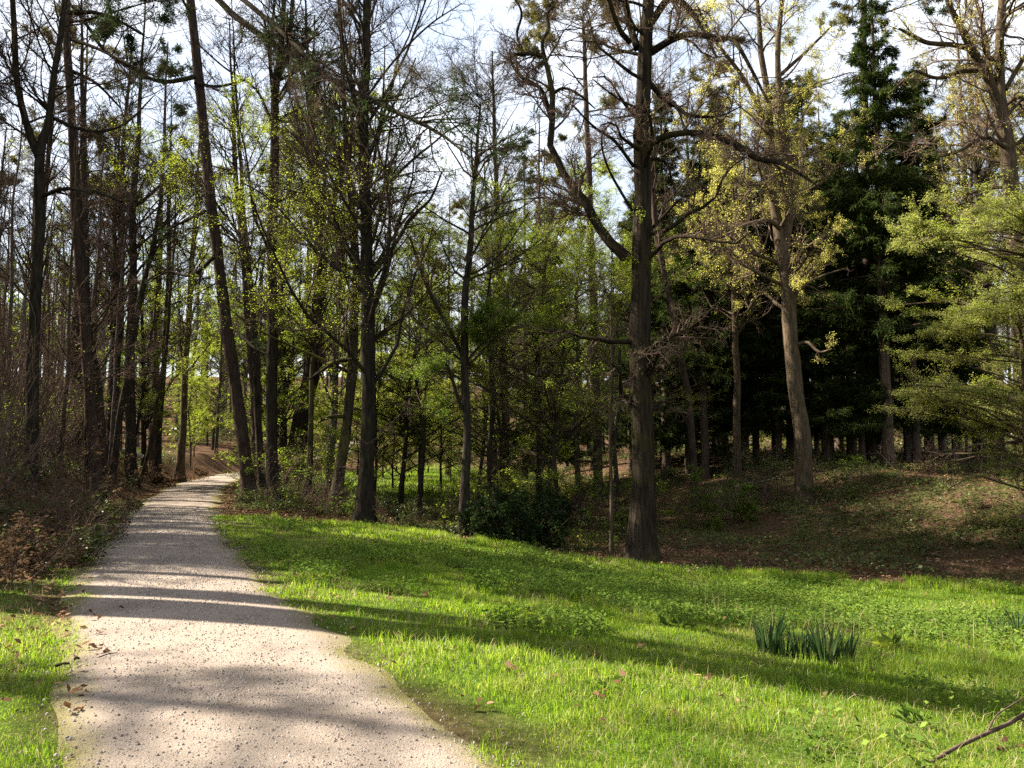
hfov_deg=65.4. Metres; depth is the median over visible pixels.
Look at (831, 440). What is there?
pine tree
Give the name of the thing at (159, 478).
shrub
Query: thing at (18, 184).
pine tree
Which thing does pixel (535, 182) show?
pine tree
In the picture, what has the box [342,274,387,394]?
leafy tree
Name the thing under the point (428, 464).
young beech
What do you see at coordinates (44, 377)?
bare shrub
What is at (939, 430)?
spruce tree
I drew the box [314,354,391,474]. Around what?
young beech
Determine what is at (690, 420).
slim tree
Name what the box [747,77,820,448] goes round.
spruce tree
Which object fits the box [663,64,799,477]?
budding tree
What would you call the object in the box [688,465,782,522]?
shrub
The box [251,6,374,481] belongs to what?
pine tree
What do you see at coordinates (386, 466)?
young beech
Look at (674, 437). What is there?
spruce tree
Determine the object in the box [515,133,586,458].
pine tree
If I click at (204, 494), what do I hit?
path
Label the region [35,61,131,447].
bare tree
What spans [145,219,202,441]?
bare tree
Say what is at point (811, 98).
pine tree
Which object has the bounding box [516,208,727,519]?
young beech
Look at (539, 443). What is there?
young beech
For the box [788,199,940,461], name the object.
spruce tree
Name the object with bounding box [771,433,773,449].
budding tree
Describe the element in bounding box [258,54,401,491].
leafy tree
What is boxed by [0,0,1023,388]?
sky
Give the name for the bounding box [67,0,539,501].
leaning pine
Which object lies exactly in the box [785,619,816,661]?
iris clump
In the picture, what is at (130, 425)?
beech tree
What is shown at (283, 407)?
leafy tree
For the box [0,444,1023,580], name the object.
ivy undergrowth
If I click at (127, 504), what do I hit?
shrub
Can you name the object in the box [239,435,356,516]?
shrub
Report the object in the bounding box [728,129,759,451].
budding tree
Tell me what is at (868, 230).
spruce tree
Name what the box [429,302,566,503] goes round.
leafy tree
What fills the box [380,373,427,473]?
young beech
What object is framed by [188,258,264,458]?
tree
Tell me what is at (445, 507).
shrub
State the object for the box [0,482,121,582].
shrub
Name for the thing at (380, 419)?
young beech
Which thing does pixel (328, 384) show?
wood
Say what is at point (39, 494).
shrub
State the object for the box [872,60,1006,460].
spruce tree
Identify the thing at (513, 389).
leafy tree
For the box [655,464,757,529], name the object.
shrub
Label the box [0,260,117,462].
bare shrub
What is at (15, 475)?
bare shrub
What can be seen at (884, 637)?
dock plant
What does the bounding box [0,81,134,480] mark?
tree
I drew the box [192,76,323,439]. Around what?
leafy tree
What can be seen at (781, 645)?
iris clump
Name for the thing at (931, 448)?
shrub
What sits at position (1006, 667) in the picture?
grass
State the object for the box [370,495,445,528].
shrub
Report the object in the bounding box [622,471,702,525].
shrub
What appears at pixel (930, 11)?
pine tree
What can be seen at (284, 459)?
shrub
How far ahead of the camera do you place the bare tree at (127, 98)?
36.76 m
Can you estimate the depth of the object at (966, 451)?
36.96 m
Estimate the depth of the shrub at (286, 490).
22.09 m
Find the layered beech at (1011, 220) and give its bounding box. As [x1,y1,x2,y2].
[867,166,1023,490]
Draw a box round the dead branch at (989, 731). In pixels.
[921,697,1023,767]
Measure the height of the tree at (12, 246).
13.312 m
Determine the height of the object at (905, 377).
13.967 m
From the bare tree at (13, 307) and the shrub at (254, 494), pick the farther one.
the bare tree at (13, 307)
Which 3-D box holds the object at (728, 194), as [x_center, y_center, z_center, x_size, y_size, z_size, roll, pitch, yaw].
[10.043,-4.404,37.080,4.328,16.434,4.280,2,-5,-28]
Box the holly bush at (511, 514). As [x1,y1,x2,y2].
[445,476,592,550]
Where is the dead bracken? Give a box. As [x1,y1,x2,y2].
[0,440,174,593]
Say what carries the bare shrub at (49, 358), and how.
on the ground at (448, 705)
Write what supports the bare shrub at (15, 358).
on the ground at (448, 705)
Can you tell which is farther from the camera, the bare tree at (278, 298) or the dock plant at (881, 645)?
the bare tree at (278, 298)
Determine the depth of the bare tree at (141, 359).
24.11 m
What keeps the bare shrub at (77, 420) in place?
on the ground at (448, 705)
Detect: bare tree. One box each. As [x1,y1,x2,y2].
[0,18,109,438]
[0,112,34,300]
[0,206,19,357]
[0,206,50,382]
[9,100,183,488]
[16,219,64,383]
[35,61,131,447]
[49,16,179,459]
[50,262,105,377]
[56,192,110,398]
[66,253,109,349]
[74,103,157,464]
[91,221,127,395]
[125,240,165,426]
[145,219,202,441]
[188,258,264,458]
[237,146,329,472]
[437,32,564,499]
[438,138,522,506]
[582,269,616,451]
[910,3,1023,476]
[982,275,1016,448]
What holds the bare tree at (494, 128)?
on the ground at (448, 705)
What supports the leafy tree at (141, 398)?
on the ground at (448, 705)
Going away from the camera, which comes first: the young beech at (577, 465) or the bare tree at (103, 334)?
the young beech at (577, 465)
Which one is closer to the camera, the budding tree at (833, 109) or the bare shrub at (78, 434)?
the bare shrub at (78, 434)
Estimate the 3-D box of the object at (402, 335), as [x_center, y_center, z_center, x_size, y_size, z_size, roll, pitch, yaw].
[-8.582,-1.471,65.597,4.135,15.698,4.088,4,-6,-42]
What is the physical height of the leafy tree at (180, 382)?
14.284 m
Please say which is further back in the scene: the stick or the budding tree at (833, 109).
the budding tree at (833, 109)
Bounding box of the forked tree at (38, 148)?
[0,0,176,493]
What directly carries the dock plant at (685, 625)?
on the ground at (448, 705)
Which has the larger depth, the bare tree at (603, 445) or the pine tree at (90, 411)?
the bare tree at (603, 445)
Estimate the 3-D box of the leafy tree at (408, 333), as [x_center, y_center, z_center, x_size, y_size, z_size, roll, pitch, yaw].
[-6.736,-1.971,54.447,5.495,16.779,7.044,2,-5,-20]
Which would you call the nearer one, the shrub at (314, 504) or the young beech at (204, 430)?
the shrub at (314, 504)
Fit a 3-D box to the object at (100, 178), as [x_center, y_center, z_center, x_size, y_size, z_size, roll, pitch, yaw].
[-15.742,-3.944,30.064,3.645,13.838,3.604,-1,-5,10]
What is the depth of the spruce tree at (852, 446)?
38.67 m
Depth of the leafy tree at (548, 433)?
33.56 m
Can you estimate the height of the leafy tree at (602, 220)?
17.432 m
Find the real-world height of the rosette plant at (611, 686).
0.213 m
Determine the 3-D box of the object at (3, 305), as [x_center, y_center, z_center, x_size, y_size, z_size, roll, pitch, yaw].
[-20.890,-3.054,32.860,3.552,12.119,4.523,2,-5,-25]
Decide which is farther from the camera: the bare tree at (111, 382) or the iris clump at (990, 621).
the bare tree at (111, 382)
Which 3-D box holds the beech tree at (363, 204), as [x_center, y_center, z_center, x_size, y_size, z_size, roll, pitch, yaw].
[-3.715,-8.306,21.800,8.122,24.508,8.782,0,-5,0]
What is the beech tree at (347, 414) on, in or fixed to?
on the ground at (448, 705)
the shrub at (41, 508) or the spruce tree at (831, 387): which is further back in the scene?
the spruce tree at (831, 387)
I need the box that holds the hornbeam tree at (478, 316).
[367,0,560,538]
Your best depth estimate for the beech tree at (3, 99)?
18.80 m
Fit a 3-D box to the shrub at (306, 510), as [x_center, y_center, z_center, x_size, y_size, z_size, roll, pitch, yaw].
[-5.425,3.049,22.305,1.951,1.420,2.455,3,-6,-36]
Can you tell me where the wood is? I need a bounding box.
[0,202,1016,461]
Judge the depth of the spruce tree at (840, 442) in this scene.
45.07 m
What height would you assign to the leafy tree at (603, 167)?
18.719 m
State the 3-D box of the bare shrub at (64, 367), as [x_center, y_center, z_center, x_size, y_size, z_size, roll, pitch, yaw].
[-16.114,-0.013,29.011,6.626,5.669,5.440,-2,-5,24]
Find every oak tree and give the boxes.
[461,0,828,566]
[856,0,1023,480]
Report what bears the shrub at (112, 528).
on the ground at (448, 705)
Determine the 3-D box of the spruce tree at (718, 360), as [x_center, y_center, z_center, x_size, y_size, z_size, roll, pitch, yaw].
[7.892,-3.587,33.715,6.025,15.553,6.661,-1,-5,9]
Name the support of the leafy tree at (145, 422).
on the ground at (448, 705)
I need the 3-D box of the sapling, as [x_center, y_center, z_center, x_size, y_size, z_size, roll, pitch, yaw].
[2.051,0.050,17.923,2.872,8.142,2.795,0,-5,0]
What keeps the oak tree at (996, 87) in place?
on the ground at (448, 705)
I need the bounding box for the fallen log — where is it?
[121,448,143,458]
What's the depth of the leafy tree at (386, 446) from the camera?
28.37 m
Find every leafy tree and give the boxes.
[66,185,204,475]
[101,268,218,445]
[105,258,181,447]
[174,298,263,449]
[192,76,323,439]
[208,194,335,479]
[217,226,378,478]
[220,339,321,454]
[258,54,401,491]
[300,291,442,500]
[303,197,509,511]
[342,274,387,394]
[375,259,492,474]
[376,243,445,473]
[390,263,450,469]
[416,266,565,506]
[417,284,471,458]
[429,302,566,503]
[468,282,532,470]
[509,273,630,493]
[517,307,601,467]
[536,129,632,468]
[553,212,613,452]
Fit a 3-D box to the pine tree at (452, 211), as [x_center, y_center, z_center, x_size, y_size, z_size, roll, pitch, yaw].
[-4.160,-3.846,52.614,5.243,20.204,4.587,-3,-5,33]
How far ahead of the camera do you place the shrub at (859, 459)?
25.21 m
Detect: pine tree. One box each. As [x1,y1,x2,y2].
[0,113,23,201]
[6,0,148,454]
[45,0,203,503]
[88,36,232,468]
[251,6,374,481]
[417,174,482,474]
[481,149,565,479]
[502,101,586,468]
[505,0,658,496]
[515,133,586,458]
[671,33,766,448]
[701,119,738,182]
[753,66,823,162]
[797,0,943,462]
[801,107,839,453]
[902,3,1023,457]
[921,42,1023,450]
[996,51,1023,193]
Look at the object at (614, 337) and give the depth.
33.92 m
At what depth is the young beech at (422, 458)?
26.97 m
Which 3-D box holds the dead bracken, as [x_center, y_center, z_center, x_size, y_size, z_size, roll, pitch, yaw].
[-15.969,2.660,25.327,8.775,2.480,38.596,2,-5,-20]
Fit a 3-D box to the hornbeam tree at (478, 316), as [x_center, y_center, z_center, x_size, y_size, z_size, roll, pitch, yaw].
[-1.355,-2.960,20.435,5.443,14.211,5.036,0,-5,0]
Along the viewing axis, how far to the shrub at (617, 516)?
23.40 m
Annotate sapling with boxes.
[541,192,660,557]
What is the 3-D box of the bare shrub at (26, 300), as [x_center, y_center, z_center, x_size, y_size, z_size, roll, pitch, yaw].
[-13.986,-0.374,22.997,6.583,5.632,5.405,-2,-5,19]
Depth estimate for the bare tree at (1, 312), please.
34.50 m
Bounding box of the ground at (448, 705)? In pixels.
[0,377,1023,767]
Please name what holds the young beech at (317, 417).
on the ground at (448, 705)
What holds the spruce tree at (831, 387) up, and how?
on the ground at (448, 705)
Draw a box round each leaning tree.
[87,137,223,481]
[112,120,242,483]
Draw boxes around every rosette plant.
[580,668,623,693]
[889,702,944,735]
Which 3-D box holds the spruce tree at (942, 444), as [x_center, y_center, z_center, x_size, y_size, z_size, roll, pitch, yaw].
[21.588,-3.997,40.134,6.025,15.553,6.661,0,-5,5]
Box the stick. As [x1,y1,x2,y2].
[55,662,69,667]
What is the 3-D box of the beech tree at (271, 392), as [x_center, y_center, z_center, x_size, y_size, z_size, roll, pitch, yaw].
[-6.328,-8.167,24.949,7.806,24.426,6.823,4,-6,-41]
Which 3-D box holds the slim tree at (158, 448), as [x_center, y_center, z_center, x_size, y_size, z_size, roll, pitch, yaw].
[-15.641,-5.634,38.079,7.801,20.864,7.675,-3,-5,33]
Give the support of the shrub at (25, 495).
on the ground at (448, 705)
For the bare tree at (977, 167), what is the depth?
28.79 m
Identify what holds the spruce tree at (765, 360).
on the ground at (448, 705)
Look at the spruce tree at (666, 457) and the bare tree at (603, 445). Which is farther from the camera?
the bare tree at (603, 445)
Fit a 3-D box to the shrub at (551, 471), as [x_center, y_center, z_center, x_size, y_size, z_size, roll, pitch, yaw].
[2.515,2.810,25.913,6.206,3.695,6.228,0,-5,0]
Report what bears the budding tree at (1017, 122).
on the ground at (448, 705)
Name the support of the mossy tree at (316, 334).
on the ground at (448, 705)
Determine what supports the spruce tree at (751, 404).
on the ground at (448, 705)
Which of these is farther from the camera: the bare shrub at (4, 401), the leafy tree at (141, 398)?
the leafy tree at (141, 398)
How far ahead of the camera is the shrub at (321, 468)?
26.25 m
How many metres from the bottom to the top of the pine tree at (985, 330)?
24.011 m
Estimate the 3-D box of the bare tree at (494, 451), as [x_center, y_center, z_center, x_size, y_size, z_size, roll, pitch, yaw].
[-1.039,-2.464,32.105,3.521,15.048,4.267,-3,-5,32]
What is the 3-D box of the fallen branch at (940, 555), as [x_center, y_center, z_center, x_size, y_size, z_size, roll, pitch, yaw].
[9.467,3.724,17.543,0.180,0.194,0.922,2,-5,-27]
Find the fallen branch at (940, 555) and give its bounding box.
[921,550,959,556]
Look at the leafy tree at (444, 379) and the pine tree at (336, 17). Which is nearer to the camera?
the pine tree at (336, 17)
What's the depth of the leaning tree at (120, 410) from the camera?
29.16 m
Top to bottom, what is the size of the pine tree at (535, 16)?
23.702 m
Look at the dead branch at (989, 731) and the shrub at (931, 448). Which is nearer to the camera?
the dead branch at (989, 731)
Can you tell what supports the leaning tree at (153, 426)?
on the ground at (448, 705)
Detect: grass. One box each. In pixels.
[0,443,1023,767]
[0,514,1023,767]
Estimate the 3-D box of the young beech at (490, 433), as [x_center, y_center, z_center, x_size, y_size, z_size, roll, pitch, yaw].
[-0.669,-1.166,24.861,6.881,11.704,6.454,0,-5,0]
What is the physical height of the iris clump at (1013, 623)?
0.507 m
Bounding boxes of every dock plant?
[658,612,699,632]
[868,638,892,652]
[876,631,915,650]
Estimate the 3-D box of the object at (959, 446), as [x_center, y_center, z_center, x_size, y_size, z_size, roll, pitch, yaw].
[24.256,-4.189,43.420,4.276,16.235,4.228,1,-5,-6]
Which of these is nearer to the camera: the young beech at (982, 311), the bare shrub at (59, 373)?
the young beech at (982, 311)
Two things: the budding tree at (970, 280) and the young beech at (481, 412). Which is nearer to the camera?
the budding tree at (970, 280)
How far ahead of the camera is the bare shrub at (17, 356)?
30.19 m
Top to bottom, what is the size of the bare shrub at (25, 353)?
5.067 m
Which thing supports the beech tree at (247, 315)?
on the ground at (448, 705)
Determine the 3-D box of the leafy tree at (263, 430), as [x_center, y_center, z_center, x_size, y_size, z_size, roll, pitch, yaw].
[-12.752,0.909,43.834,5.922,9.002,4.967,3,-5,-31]
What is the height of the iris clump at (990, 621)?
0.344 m
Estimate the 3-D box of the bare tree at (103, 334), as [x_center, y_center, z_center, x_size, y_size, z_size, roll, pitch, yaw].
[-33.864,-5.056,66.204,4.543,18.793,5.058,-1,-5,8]
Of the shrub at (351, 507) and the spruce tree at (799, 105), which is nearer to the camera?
the shrub at (351, 507)
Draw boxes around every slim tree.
[1,0,169,490]
[89,51,265,477]
[567,0,727,512]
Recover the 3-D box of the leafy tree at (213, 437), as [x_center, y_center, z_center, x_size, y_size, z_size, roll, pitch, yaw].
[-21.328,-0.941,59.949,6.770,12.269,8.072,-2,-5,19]
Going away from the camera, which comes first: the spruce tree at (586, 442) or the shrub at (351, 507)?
the shrub at (351, 507)
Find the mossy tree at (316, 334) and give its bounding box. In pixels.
[202,43,423,507]
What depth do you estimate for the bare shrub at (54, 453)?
22.49 m
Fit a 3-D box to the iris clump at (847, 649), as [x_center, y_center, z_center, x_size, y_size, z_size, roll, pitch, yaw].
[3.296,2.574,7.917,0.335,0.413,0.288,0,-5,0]
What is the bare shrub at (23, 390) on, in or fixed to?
on the ground at (448, 705)
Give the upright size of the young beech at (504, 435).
13.232 m
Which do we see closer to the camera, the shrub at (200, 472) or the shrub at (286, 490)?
the shrub at (286, 490)
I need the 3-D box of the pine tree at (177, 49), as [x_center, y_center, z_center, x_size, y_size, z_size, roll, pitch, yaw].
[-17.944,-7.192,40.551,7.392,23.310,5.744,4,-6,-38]
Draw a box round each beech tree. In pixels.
[0,0,232,488]
[0,33,43,256]
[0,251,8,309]
[142,87,257,481]
[143,0,331,481]
[150,0,324,500]
[177,0,490,514]
[179,0,418,506]
[187,0,401,484]
[230,0,518,524]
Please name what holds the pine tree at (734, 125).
on the ground at (448, 705)
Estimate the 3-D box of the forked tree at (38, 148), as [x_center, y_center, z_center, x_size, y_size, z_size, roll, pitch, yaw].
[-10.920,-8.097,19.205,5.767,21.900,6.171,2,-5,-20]
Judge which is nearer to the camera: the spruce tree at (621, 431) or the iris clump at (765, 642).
the iris clump at (765, 642)
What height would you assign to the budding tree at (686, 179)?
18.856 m
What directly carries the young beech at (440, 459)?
on the ground at (448, 705)
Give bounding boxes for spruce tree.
[484,231,627,485]
[571,218,675,470]
[599,176,679,455]
[604,81,728,476]
[628,118,776,480]
[630,234,752,475]
[681,82,771,452]
[684,347,791,443]
[692,169,839,462]
[715,146,857,463]
[741,156,896,463]
[745,73,875,454]
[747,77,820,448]
[775,0,979,467]
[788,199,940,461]
[807,108,919,455]
[817,126,894,449]
[843,126,987,465]
[856,216,967,450]
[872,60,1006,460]
[890,169,1004,455]
[892,214,1014,460]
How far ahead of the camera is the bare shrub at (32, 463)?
18.58 m
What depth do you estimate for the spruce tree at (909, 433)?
42.71 m
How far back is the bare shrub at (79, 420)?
27.51 m
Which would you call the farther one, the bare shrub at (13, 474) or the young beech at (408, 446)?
the young beech at (408, 446)
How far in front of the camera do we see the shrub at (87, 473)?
19.73 m
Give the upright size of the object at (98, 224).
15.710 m
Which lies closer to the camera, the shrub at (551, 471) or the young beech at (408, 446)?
the shrub at (551, 471)
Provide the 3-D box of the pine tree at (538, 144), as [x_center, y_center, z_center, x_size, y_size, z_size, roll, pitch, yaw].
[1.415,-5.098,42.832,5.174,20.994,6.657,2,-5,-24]
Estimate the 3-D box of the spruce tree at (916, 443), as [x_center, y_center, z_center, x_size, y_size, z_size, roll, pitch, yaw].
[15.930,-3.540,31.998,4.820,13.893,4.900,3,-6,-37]
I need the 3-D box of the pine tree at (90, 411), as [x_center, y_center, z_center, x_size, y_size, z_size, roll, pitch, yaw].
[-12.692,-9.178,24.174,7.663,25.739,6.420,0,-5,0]
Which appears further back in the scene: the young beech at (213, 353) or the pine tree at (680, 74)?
the young beech at (213, 353)
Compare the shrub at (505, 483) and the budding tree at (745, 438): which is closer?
the shrub at (505, 483)
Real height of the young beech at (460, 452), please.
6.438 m
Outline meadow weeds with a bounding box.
[239,513,1023,767]
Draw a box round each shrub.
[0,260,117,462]
[0,281,147,452]
[0,286,123,448]
[0,291,113,451]
[0,301,56,478]
[0,304,116,433]
[0,311,94,423]
[0,312,138,474]
[0,316,143,449]
[0,328,64,380]
[0,340,26,401]
[0,345,104,496]
[0,346,58,437]
[0,364,76,483]
[0,381,64,492]
[0,414,137,516]
[0,443,118,534]
[0,452,103,548]
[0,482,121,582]
[0,518,127,574]
[1,317,62,449]
[1,375,25,431]
[2,334,111,428]
[12,331,134,469]
[13,370,110,463]
[17,387,102,474]
[20,446,139,513]
[25,487,136,547]
[35,475,159,520]
[39,358,76,439]
[39,369,83,455]
[44,314,121,436]
[57,368,111,460]
[139,464,184,486]
[167,448,220,480]
[208,410,359,493]
[233,486,265,503]
[235,422,419,502]
[238,460,335,512]
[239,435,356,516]
[284,467,355,516]
[310,487,383,517]
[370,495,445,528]
[434,488,535,534]
[436,406,591,513]
[496,414,680,524]
[543,514,618,550]
[575,472,657,535]
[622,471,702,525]
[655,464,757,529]
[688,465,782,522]
[710,442,833,507]
[796,453,890,498]
[867,429,968,479]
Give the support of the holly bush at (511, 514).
on the ground at (448, 705)
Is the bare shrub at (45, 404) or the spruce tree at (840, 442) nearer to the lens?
the bare shrub at (45, 404)
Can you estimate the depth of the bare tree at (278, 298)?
41.55 m
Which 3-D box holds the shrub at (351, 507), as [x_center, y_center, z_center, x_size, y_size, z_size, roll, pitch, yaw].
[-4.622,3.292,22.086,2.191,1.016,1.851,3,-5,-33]
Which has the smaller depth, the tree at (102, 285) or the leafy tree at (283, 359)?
the tree at (102, 285)
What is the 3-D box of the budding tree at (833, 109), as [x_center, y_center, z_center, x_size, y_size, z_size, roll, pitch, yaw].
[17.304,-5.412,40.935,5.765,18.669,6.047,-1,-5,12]
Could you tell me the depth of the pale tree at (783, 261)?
26.20 m
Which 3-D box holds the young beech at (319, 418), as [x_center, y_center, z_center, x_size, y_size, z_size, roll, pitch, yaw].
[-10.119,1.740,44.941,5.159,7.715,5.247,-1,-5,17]
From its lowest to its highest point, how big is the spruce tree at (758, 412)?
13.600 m
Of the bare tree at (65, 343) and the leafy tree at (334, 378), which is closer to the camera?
the leafy tree at (334, 378)
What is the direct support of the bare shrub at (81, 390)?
on the ground at (448, 705)
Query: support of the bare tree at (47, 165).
on the ground at (448, 705)
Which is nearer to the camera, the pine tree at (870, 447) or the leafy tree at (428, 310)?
the pine tree at (870, 447)
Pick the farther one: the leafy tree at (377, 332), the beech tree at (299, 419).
the leafy tree at (377, 332)
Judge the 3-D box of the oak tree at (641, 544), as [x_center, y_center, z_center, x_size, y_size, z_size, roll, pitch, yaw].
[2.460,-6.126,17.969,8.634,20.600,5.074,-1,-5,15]
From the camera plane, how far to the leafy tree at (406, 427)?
27.57 m
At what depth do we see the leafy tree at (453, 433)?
29.90 m
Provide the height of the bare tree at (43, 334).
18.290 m
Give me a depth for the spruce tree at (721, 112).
40.75 m
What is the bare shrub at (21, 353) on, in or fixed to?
on the ground at (448, 705)
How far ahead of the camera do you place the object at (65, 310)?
39.91 m
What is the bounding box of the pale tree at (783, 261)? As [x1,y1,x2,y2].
[671,0,870,506]
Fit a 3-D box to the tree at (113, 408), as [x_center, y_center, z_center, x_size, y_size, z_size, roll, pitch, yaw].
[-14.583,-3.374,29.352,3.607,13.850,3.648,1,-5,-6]
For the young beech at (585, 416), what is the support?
on the ground at (448, 705)
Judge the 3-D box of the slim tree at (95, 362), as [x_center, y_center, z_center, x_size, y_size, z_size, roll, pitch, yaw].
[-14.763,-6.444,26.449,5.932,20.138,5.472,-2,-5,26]
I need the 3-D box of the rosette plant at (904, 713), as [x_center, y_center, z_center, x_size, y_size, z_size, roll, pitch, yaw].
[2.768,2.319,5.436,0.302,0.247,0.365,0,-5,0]
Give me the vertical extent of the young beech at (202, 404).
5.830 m
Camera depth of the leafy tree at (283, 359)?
35.03 m
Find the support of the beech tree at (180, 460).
on the ground at (448, 705)
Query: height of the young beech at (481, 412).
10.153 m
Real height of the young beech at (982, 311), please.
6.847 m
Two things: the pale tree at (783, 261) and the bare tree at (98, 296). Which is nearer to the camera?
the pale tree at (783, 261)
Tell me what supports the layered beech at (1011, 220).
on the ground at (448, 705)
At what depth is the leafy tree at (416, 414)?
34.79 m
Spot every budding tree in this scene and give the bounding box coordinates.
[651,76,754,466]
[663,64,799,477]
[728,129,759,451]
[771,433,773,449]
[818,101,885,387]
[840,149,880,451]
[924,79,1023,460]
[933,0,1023,268]
[954,99,1023,334]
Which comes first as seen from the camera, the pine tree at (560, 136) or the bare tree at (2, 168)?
the bare tree at (2, 168)
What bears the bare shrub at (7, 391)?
on the ground at (448, 705)
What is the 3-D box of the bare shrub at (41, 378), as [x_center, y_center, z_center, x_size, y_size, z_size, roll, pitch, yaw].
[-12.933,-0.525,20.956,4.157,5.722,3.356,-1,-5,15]
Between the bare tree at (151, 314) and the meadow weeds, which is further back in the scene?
the bare tree at (151, 314)
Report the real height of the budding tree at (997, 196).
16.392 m
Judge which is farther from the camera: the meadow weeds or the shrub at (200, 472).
the shrub at (200, 472)
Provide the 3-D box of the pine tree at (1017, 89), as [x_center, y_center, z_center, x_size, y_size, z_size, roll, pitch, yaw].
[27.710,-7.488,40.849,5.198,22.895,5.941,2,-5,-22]
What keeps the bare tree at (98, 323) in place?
on the ground at (448, 705)
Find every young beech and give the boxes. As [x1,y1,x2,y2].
[146,341,233,468]
[165,316,250,445]
[165,375,225,456]
[279,381,325,445]
[288,355,361,465]
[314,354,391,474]
[321,194,504,516]
[337,346,416,477]
[356,357,435,489]
[377,382,438,477]
[378,356,457,481]
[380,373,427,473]
[381,312,497,490]
[382,145,602,495]
[405,155,603,508]
[410,389,458,473]
[422,376,481,480]
[447,229,657,530]
[449,345,515,456]
[459,192,631,520]
[498,181,665,514]
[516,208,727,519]
[881,268,1023,523]
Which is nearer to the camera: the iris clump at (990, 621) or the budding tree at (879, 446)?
the iris clump at (990, 621)
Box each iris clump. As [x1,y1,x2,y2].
[748,606,787,655]
[774,620,798,657]
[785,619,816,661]
[803,619,848,664]
[824,622,864,661]
[984,610,1008,634]
[1002,605,1023,635]
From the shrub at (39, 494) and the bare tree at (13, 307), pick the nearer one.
the shrub at (39, 494)
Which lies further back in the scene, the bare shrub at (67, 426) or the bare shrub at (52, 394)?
the bare shrub at (52, 394)
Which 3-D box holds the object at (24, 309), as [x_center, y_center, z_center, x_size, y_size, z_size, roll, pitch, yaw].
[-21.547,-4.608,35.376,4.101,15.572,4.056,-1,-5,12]
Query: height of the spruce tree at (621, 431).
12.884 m
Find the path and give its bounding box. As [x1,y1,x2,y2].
[50,439,502,767]
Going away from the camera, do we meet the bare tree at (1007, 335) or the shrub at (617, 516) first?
the shrub at (617, 516)
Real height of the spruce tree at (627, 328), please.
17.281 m
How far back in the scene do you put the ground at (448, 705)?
10.90 m
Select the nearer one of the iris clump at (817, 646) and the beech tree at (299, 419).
the iris clump at (817, 646)
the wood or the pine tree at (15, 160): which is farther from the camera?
the wood
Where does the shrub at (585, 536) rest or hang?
on the ground at (448, 705)
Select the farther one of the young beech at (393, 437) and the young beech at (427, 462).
the young beech at (393, 437)
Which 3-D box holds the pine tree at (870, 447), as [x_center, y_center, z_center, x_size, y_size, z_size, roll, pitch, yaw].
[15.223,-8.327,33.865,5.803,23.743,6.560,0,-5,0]
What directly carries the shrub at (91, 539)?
on the ground at (448, 705)

